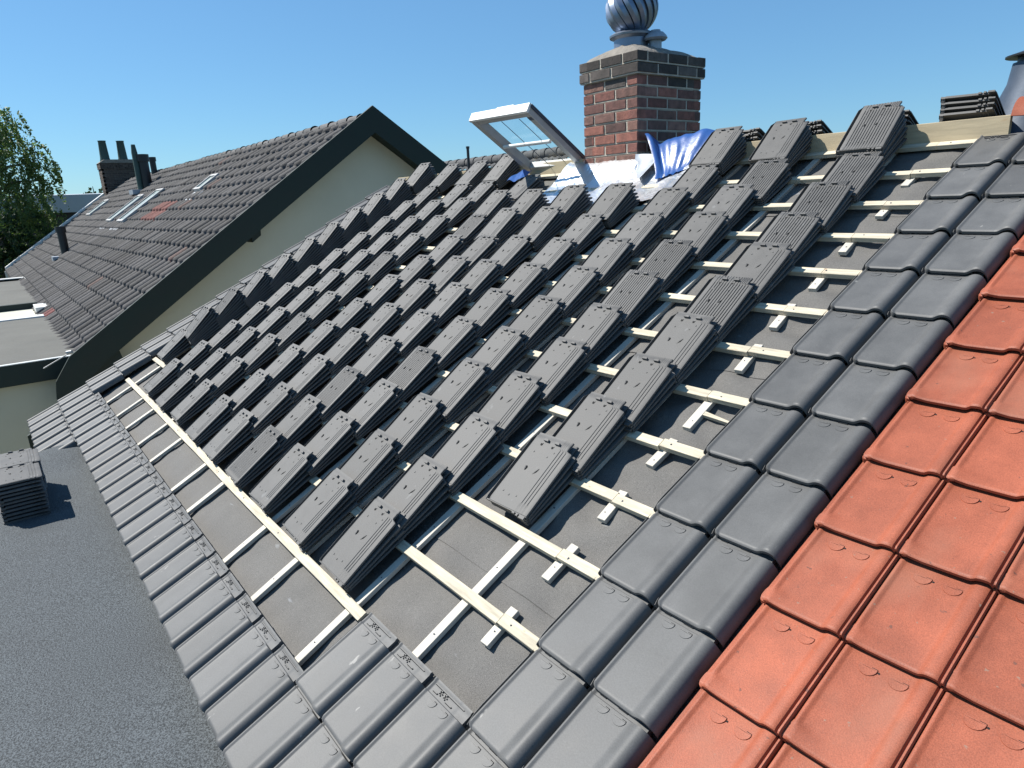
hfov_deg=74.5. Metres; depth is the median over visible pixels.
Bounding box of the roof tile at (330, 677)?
[295,612,399,717]
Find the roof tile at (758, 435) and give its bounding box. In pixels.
[703,401,805,474]
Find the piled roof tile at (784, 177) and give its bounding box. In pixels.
[753,168,790,202]
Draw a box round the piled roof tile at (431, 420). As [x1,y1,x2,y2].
[398,403,444,457]
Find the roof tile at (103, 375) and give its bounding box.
[85,365,118,387]
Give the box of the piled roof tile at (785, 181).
[754,173,791,205]
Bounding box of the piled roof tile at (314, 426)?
[286,420,322,449]
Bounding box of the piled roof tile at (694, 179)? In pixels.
[672,164,717,200]
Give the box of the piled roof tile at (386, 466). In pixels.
[352,456,397,502]
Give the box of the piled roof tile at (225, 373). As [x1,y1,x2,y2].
[209,356,244,396]
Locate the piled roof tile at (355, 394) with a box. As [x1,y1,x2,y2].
[323,385,365,421]
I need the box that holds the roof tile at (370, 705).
[321,642,433,761]
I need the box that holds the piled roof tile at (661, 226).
[631,224,664,256]
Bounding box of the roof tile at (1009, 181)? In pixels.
[981,162,1023,199]
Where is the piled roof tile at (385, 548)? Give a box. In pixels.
[346,529,404,589]
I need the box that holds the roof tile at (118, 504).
[107,471,163,516]
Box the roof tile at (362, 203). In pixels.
[346,199,368,212]
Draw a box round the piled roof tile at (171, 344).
[157,327,186,358]
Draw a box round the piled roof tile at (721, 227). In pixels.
[694,214,728,256]
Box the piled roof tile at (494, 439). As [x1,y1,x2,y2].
[448,426,501,491]
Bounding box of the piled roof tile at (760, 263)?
[723,242,790,297]
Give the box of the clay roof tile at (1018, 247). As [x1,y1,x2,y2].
[1010,235,1023,256]
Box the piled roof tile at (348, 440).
[310,436,354,475]
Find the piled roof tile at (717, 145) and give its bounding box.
[688,126,742,166]
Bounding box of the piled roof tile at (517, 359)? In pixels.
[490,349,528,382]
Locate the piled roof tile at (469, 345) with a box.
[439,337,479,370]
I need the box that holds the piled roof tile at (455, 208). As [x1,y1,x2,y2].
[442,197,471,224]
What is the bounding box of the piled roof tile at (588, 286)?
[563,271,599,314]
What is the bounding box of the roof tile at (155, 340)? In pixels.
[140,331,172,350]
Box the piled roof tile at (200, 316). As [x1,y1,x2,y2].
[185,305,211,338]
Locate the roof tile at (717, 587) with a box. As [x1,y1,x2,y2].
[654,535,778,647]
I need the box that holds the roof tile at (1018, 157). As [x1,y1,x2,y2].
[1008,146,1023,164]
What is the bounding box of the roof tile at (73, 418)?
[66,398,105,424]
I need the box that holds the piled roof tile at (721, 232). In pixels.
[694,225,729,259]
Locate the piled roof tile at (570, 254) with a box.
[547,250,575,276]
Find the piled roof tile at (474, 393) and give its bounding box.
[442,379,489,421]
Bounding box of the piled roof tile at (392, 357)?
[362,353,398,384]
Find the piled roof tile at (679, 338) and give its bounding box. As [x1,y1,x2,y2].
[642,312,714,378]
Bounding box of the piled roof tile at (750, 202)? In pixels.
[727,199,754,229]
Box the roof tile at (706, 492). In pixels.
[653,453,759,537]
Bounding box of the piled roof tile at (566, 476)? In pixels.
[490,469,572,523]
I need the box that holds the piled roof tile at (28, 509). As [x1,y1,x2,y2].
[2,499,48,519]
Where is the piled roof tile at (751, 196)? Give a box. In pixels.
[727,189,754,224]
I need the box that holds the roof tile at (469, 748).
[432,726,508,767]
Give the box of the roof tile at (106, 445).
[83,429,130,463]
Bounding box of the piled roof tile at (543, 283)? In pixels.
[512,280,547,309]
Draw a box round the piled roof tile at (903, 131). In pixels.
[883,127,907,158]
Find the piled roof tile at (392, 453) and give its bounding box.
[353,441,400,496]
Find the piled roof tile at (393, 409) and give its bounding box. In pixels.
[354,402,402,440]
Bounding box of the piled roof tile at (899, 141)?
[882,133,906,161]
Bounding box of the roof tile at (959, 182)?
[923,162,1005,200]
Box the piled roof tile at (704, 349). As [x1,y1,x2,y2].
[674,335,717,383]
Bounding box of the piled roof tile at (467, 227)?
[452,214,486,241]
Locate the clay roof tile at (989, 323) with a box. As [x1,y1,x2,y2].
[944,296,1023,353]
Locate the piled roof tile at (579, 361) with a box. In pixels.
[544,345,589,400]
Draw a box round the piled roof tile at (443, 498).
[405,491,449,534]
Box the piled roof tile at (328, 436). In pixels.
[304,410,355,472]
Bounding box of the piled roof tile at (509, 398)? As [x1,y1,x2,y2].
[476,370,541,437]
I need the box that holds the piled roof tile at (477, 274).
[458,259,498,297]
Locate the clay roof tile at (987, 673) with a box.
[940,592,1023,727]
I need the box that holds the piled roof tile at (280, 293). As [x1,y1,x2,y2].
[265,282,294,311]
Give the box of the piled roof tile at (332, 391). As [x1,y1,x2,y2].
[315,365,361,417]
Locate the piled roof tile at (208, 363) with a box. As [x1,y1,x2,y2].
[192,348,227,384]
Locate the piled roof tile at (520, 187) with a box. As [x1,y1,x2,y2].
[508,174,540,199]
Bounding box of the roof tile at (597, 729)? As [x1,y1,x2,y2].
[522,687,655,767]
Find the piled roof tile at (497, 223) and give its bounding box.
[473,208,517,239]
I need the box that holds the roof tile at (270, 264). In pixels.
[261,253,292,268]
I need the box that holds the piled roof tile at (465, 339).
[437,323,478,367]
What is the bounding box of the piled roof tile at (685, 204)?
[664,200,690,225]
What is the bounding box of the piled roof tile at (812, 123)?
[808,120,832,132]
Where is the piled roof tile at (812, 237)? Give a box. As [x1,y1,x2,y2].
[793,228,820,259]
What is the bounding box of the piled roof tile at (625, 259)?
[598,252,633,285]
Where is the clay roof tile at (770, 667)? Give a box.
[699,603,845,740]
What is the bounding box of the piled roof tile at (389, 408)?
[355,398,400,438]
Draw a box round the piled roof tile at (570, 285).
[545,265,597,312]
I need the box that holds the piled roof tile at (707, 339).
[675,321,717,379]
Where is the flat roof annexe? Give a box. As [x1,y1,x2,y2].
[0,277,74,453]
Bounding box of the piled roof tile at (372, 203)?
[363,192,383,218]
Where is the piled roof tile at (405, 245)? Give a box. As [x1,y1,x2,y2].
[391,233,422,262]
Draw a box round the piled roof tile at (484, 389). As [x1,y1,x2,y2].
[444,383,492,423]
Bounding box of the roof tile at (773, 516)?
[711,471,829,566]
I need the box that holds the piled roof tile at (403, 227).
[391,216,419,242]
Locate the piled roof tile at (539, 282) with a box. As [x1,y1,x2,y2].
[511,272,547,307]
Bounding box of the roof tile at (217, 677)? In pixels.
[189,617,283,712]
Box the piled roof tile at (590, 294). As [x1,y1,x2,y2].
[564,285,601,318]
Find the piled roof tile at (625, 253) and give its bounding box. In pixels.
[599,243,632,283]
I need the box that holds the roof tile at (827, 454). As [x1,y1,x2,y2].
[762,414,875,497]
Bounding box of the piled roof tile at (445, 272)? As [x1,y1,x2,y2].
[428,255,468,291]
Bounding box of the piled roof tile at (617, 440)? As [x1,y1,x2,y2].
[575,430,628,480]
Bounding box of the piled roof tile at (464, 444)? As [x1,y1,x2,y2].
[431,412,499,487]
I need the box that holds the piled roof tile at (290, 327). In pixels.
[275,312,309,348]
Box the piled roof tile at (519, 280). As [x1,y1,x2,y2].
[499,262,544,305]
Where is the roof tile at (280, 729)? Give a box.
[223,684,321,767]
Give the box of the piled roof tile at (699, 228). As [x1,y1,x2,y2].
[672,211,725,256]
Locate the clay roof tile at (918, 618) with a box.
[842,556,998,688]
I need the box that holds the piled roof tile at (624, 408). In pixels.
[573,405,628,474]
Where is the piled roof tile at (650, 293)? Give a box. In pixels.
[622,277,660,325]
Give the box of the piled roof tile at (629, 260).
[601,256,633,286]
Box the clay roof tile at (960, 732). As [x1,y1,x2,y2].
[902,691,1023,767]
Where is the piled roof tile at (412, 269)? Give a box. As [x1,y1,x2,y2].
[398,254,432,288]
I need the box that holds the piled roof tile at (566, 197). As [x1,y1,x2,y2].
[549,184,585,217]
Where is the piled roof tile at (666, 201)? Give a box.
[640,187,687,221]
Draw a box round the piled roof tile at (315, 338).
[298,320,336,359]
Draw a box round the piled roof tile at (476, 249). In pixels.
[459,235,496,269]
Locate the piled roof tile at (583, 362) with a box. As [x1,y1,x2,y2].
[541,358,587,403]
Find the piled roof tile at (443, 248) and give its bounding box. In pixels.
[428,235,462,266]
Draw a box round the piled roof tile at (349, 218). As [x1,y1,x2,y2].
[340,207,361,233]
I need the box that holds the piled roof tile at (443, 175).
[428,163,458,186]
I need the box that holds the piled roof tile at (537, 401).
[500,398,541,441]
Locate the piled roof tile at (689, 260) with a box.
[659,256,694,292]
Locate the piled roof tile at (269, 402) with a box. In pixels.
[249,381,292,431]
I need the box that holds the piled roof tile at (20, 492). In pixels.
[0,484,44,500]
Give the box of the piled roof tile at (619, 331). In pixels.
[587,326,625,363]
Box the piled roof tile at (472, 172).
[454,160,487,185]
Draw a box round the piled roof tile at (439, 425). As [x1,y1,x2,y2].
[397,420,444,464]
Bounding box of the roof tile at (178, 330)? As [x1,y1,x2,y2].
[173,321,191,334]
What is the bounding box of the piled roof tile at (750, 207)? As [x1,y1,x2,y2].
[728,203,754,228]
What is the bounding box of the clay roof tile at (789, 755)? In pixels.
[768,741,826,767]
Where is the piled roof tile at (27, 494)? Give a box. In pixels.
[0,478,46,504]
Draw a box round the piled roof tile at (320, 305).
[304,291,338,324]
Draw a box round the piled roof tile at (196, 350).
[176,340,208,373]
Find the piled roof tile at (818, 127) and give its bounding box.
[809,124,828,133]
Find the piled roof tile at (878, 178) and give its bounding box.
[854,166,886,202]
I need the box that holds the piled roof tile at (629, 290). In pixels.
[599,270,658,321]
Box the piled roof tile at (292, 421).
[274,394,321,448]
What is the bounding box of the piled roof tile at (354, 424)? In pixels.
[308,421,358,474]
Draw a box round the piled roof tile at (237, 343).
[224,326,257,361]
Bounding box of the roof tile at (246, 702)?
[205,644,303,750]
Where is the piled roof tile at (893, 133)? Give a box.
[835,115,904,157]
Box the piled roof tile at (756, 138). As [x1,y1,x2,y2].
[744,136,760,141]
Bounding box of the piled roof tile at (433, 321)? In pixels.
[400,314,438,353]
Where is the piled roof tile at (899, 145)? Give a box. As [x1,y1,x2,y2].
[884,138,906,163]
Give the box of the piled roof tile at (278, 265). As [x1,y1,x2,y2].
[268,254,291,283]
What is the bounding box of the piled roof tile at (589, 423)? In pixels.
[552,392,626,472]
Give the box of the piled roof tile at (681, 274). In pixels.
[662,260,694,292]
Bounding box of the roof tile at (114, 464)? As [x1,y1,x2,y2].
[92,444,142,482]
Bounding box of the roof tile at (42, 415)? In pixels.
[27,403,60,427]
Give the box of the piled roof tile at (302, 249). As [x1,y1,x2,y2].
[292,237,315,265]
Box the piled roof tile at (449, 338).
[426,315,476,365]
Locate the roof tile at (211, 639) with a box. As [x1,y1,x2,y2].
[175,593,263,679]
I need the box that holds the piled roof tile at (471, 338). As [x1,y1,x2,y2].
[436,333,476,369]
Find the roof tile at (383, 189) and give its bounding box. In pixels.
[365,185,389,199]
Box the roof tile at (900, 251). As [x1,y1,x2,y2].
[862,230,949,276]
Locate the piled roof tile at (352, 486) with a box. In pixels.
[300,482,357,546]
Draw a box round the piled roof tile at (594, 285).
[561,281,598,317]
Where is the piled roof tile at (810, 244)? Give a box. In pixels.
[789,232,821,266]
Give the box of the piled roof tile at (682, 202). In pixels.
[662,191,689,224]
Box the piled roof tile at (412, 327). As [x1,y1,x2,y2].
[391,309,435,353]
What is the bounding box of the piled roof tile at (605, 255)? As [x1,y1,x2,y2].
[580,238,630,281]
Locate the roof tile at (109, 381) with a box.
[90,371,123,394]
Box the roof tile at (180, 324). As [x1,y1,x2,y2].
[166,314,194,333]
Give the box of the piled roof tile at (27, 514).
[3,500,50,522]
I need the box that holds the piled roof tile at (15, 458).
[0,448,40,468]
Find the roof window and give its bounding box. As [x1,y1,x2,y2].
[469,103,585,170]
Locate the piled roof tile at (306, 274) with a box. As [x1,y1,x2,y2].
[292,265,319,292]
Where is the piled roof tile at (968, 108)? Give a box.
[940,102,1000,115]
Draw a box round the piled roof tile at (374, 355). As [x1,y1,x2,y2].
[351,335,398,382]
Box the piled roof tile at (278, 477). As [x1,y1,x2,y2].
[249,442,312,509]
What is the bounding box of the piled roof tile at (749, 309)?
[720,302,756,340]
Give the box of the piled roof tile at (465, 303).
[437,301,468,326]
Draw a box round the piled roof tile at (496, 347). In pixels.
[471,326,524,380]
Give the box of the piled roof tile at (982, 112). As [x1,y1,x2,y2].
[939,107,996,121]
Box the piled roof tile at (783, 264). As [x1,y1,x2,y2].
[757,248,791,297]
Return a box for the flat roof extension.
[0,445,228,767]
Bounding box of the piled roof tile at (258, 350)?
[242,333,277,371]
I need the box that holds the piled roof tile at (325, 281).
[313,269,342,298]
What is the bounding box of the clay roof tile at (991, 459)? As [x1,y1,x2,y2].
[943,415,1023,498]
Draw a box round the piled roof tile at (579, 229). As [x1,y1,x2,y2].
[560,214,603,251]
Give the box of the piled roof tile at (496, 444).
[448,439,500,492]
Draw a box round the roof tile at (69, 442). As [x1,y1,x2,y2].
[51,435,76,448]
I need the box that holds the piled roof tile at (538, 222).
[516,206,560,242]
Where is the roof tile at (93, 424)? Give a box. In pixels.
[72,409,114,439]
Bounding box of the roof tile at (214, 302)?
[191,298,220,315]
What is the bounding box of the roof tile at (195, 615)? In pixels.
[163,572,245,649]
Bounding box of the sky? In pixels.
[0,0,1023,195]
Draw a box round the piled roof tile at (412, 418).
[384,392,441,457]
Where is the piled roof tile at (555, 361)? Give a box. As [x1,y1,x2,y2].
[525,336,586,399]
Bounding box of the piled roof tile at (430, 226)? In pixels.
[417,215,447,242]
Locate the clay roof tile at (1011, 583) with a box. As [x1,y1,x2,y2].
[992,543,1023,600]
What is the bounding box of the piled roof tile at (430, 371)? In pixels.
[400,365,436,401]
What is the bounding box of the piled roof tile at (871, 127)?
[836,101,904,152]
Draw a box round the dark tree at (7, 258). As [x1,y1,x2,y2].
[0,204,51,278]
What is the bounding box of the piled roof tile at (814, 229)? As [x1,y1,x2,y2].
[791,216,821,258]
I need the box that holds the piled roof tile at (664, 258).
[635,239,692,287]
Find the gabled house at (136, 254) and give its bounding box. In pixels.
[5,105,446,402]
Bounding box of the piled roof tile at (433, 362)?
[399,353,439,399]
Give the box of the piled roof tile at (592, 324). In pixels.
[562,303,621,358]
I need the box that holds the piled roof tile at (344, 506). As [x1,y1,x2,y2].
[301,495,355,548]
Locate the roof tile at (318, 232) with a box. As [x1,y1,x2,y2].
[305,225,326,238]
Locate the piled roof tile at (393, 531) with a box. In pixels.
[343,512,405,588]
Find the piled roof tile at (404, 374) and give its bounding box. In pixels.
[386,346,436,398]
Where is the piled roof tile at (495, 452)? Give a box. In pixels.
[450,438,507,495]
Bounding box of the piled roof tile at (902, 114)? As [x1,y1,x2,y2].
[835,105,904,154]
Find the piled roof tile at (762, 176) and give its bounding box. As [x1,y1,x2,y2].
[737,159,788,199]
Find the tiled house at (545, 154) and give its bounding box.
[444,146,567,170]
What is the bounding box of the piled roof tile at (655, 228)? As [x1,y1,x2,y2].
[633,216,663,252]
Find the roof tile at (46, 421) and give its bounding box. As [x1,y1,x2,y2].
[29,410,63,433]
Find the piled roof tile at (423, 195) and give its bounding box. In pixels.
[412,185,437,208]
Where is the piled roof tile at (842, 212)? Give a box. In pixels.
[817,202,853,234]
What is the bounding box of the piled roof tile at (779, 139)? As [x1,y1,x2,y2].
[748,117,807,161]
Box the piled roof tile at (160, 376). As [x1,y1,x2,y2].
[143,358,181,393]
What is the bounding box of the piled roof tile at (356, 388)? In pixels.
[320,383,362,420]
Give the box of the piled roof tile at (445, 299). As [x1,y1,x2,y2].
[424,282,468,323]
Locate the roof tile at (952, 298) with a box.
[887,271,986,326]
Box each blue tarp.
[508,169,530,181]
[645,128,714,178]
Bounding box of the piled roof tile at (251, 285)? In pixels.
[241,270,266,300]
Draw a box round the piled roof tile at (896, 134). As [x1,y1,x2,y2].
[880,114,906,155]
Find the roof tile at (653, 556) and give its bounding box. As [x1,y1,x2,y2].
[598,511,708,608]
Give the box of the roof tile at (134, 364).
[118,353,153,375]
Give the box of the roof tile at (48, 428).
[31,416,66,440]
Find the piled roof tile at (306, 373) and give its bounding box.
[286,353,329,399]
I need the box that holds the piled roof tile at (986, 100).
[941,96,1002,115]
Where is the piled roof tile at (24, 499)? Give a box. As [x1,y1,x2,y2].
[0,492,46,507]
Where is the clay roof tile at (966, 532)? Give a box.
[895,481,1023,589]
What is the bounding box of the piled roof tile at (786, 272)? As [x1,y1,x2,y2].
[754,264,794,303]
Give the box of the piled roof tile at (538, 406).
[505,402,541,439]
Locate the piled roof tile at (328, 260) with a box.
[317,248,344,274]
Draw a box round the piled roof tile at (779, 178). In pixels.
[755,163,788,200]
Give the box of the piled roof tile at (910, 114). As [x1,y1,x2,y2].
[904,110,918,124]
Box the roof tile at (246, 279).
[239,267,269,283]
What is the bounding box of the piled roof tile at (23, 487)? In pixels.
[0,480,42,494]
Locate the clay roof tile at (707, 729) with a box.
[638,689,784,767]
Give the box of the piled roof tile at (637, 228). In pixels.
[613,211,662,252]
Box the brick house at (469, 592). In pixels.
[27,0,1023,743]
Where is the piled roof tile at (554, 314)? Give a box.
[526,301,564,345]
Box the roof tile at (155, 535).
[126,506,191,562]
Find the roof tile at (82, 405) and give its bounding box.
[63,392,101,418]
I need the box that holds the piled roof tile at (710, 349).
[679,340,719,384]
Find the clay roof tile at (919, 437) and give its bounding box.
[862,399,988,479]
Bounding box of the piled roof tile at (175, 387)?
[155,368,195,407]
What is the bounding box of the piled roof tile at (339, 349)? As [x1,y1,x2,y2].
[324,327,365,370]
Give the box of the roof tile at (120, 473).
[96,453,149,492]
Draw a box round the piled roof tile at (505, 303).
[476,294,511,334]
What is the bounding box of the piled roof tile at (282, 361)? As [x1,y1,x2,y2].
[264,343,302,385]
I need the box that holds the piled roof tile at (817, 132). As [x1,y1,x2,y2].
[810,130,825,134]
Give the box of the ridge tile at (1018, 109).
[1011,96,1023,115]
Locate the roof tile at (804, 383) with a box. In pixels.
[749,353,846,417]
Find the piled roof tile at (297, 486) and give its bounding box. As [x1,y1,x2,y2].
[268,474,310,513]
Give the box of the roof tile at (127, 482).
[101,462,155,504]
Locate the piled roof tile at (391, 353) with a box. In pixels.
[362,341,401,383]
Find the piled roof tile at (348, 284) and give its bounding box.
[334,271,367,302]
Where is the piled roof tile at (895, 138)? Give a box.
[836,123,905,159]
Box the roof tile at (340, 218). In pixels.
[325,212,347,224]
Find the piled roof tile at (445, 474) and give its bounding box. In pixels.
[402,469,450,528]
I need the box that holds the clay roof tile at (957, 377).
[905,345,1023,413]
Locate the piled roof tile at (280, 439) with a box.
[225,435,284,486]
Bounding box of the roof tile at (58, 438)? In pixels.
[36,428,72,451]
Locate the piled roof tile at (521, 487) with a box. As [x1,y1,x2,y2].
[486,432,574,520]
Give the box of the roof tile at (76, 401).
[61,390,93,412]
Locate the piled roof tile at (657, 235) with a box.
[633,229,665,257]
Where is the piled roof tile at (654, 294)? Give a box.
[623,287,661,326]
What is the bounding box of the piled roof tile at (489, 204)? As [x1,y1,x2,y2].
[470,190,508,218]
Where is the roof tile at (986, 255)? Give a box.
[921,230,1016,279]
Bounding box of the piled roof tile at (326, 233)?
[317,222,339,249]
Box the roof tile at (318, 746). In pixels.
[274,721,352,767]
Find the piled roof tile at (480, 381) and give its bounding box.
[443,366,490,418]
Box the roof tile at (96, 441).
[79,422,124,454]
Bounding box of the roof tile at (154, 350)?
[146,335,174,356]
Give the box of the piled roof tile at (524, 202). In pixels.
[510,189,543,221]
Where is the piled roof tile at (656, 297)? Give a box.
[625,292,662,327]
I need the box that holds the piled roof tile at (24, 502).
[1,491,47,511]
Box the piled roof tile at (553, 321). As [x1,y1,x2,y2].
[525,312,563,349]
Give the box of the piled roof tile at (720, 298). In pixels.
[684,275,752,335]
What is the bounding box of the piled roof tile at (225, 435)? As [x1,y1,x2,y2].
[201,408,254,460]
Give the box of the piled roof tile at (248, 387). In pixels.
[229,369,269,413]
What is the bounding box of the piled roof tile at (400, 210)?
[389,200,414,223]
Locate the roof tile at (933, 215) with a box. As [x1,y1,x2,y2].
[894,195,978,236]
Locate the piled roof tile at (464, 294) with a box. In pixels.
[436,288,469,323]
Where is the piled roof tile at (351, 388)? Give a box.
[321,373,364,418]
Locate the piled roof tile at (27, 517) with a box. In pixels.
[3,510,50,524]
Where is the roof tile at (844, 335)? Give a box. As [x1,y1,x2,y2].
[790,309,884,365]
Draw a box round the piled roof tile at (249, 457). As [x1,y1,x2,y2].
[224,424,282,484]
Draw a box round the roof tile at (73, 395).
[57,384,90,407]
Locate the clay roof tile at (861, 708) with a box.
[780,643,945,767]
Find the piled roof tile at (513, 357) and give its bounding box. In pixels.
[486,345,526,384]
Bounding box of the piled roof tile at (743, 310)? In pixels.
[716,297,756,341]
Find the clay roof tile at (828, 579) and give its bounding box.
[760,527,900,639]
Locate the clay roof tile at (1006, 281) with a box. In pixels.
[978,252,1023,299]
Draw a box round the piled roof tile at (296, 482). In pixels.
[250,471,307,513]
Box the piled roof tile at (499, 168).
[481,155,513,181]
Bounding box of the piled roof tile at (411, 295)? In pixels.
[393,279,432,317]
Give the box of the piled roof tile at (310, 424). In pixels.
[279,416,320,453]
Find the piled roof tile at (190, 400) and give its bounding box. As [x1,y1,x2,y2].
[170,378,214,420]
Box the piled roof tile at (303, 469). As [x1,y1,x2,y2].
[249,454,315,510]
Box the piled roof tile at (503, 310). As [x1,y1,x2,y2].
[475,304,509,337]
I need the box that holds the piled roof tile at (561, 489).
[491,474,574,525]
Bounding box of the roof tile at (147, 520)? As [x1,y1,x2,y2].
[119,494,182,545]
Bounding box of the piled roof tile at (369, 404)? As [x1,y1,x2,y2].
[346,378,398,436]
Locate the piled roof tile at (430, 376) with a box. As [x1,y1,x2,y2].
[398,369,438,402]
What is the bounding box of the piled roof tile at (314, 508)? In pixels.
[282,467,354,545]
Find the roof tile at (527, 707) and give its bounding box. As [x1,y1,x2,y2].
[467,647,588,767]
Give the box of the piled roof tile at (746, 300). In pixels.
[717,283,755,336]
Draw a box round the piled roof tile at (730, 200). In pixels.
[700,184,753,225]
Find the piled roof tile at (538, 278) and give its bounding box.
[510,267,546,306]
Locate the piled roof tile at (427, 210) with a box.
[414,199,441,224]
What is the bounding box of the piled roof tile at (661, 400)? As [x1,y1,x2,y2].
[631,382,678,431]
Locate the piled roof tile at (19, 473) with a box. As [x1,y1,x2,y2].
[0,462,41,486]
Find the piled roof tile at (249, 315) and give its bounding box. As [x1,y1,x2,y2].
[237,301,266,331]
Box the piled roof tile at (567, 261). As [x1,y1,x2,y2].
[546,253,577,279]
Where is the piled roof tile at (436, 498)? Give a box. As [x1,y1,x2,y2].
[395,485,448,541]
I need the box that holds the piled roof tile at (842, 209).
[819,197,851,231]
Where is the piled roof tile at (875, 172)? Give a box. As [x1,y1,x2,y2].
[852,161,883,198]
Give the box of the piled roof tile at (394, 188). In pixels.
[385,178,405,203]
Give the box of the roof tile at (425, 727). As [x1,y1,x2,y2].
[352,676,473,767]
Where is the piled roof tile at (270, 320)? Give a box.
[255,306,287,339]
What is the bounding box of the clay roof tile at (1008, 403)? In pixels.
[984,361,1023,420]
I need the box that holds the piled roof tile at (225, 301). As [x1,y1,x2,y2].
[214,287,238,319]
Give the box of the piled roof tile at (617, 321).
[586,310,622,358]
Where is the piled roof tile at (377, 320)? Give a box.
[359,302,400,342]
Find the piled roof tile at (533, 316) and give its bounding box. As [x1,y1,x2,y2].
[507,295,561,346]
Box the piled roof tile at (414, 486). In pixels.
[382,454,447,536]
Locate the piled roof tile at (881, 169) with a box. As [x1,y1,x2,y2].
[850,166,884,201]
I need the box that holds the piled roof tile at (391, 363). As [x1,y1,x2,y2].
[364,355,400,386]
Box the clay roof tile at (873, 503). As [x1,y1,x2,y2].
[814,460,946,552]
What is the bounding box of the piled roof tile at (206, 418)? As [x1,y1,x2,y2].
[184,394,232,441]
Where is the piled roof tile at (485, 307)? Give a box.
[463,288,510,333]
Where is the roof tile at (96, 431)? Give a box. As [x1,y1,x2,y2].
[76,415,119,446]
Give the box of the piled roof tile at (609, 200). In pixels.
[585,182,632,219]
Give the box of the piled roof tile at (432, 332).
[401,327,438,357]
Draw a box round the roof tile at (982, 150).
[950,132,1023,168]
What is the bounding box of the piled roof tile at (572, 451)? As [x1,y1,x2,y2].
[490,446,578,520]
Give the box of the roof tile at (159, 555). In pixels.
[134,520,202,580]
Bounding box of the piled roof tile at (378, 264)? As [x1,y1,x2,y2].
[363,251,395,281]
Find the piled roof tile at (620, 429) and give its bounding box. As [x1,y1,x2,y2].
[572,424,625,477]
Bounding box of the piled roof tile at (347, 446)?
[310,438,356,477]
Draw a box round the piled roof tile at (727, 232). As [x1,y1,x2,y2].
[694,229,730,261]
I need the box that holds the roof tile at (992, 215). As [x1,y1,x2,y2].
[952,196,1023,238]
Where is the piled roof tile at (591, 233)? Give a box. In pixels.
[576,222,602,250]
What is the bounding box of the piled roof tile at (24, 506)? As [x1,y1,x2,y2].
[0,499,47,515]
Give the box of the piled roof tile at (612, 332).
[586,322,622,362]
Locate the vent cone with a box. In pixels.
[1000,51,1023,133]
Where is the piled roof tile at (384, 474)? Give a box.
[356,460,398,500]
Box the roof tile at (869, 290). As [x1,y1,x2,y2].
[827,268,918,319]
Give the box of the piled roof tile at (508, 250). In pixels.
[488,235,530,271]
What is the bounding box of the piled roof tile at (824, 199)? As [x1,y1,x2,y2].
[787,180,850,227]
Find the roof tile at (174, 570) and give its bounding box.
[142,535,216,600]
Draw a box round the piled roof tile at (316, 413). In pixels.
[283,403,324,447]
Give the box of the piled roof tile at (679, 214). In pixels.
[663,204,689,228]
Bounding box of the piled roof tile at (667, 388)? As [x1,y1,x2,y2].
[624,379,675,431]
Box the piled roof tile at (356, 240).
[342,232,368,257]
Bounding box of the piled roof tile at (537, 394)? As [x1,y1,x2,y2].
[498,381,543,439]
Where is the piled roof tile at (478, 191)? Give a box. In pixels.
[465,181,494,206]
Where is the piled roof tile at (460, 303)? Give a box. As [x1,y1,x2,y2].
[438,297,466,325]
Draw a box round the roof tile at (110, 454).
[87,436,135,472]
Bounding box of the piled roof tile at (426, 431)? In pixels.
[397,415,442,460]
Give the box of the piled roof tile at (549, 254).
[529,237,573,276]
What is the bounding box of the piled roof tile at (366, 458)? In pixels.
[339,429,397,497]
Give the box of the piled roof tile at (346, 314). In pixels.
[331,297,367,335]
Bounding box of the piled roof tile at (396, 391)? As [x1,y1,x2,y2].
[355,387,401,436]
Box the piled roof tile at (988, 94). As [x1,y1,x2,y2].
[940,90,1005,114]
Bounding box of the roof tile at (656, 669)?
[591,607,721,737]
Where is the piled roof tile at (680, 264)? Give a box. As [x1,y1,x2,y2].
[660,246,692,287]
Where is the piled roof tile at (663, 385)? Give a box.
[626,363,676,427]
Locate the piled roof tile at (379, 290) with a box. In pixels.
[362,274,400,309]
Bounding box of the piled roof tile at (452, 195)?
[441,183,469,207]
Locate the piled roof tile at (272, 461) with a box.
[239,449,286,488]
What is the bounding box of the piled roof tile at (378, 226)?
[367,216,392,240]
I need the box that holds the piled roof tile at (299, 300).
[284,286,316,317]
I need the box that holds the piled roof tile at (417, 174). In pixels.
[407,162,430,186]
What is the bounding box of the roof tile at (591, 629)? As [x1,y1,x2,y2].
[536,575,652,688]
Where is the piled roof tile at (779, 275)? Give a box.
[755,259,793,301]
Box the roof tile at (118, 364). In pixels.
[113,348,146,368]
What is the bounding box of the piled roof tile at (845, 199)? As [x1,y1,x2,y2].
[821,185,853,229]
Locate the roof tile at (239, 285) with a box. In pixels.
[215,282,246,299]
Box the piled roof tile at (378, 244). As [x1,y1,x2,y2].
[366,232,395,259]
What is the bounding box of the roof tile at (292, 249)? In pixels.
[284,239,304,253]
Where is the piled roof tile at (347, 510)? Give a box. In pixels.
[286,500,357,551]
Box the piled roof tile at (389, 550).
[324,534,406,591]
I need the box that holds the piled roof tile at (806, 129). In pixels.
[749,121,809,163]
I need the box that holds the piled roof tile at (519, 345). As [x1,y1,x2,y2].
[488,334,526,379]
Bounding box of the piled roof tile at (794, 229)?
[755,211,819,260]
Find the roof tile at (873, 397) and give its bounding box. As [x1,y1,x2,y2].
[808,362,916,433]
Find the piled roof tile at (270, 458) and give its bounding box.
[237,446,283,487]
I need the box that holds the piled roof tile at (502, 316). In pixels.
[479,307,512,337]
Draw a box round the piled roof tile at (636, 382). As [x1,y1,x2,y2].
[601,352,672,426]

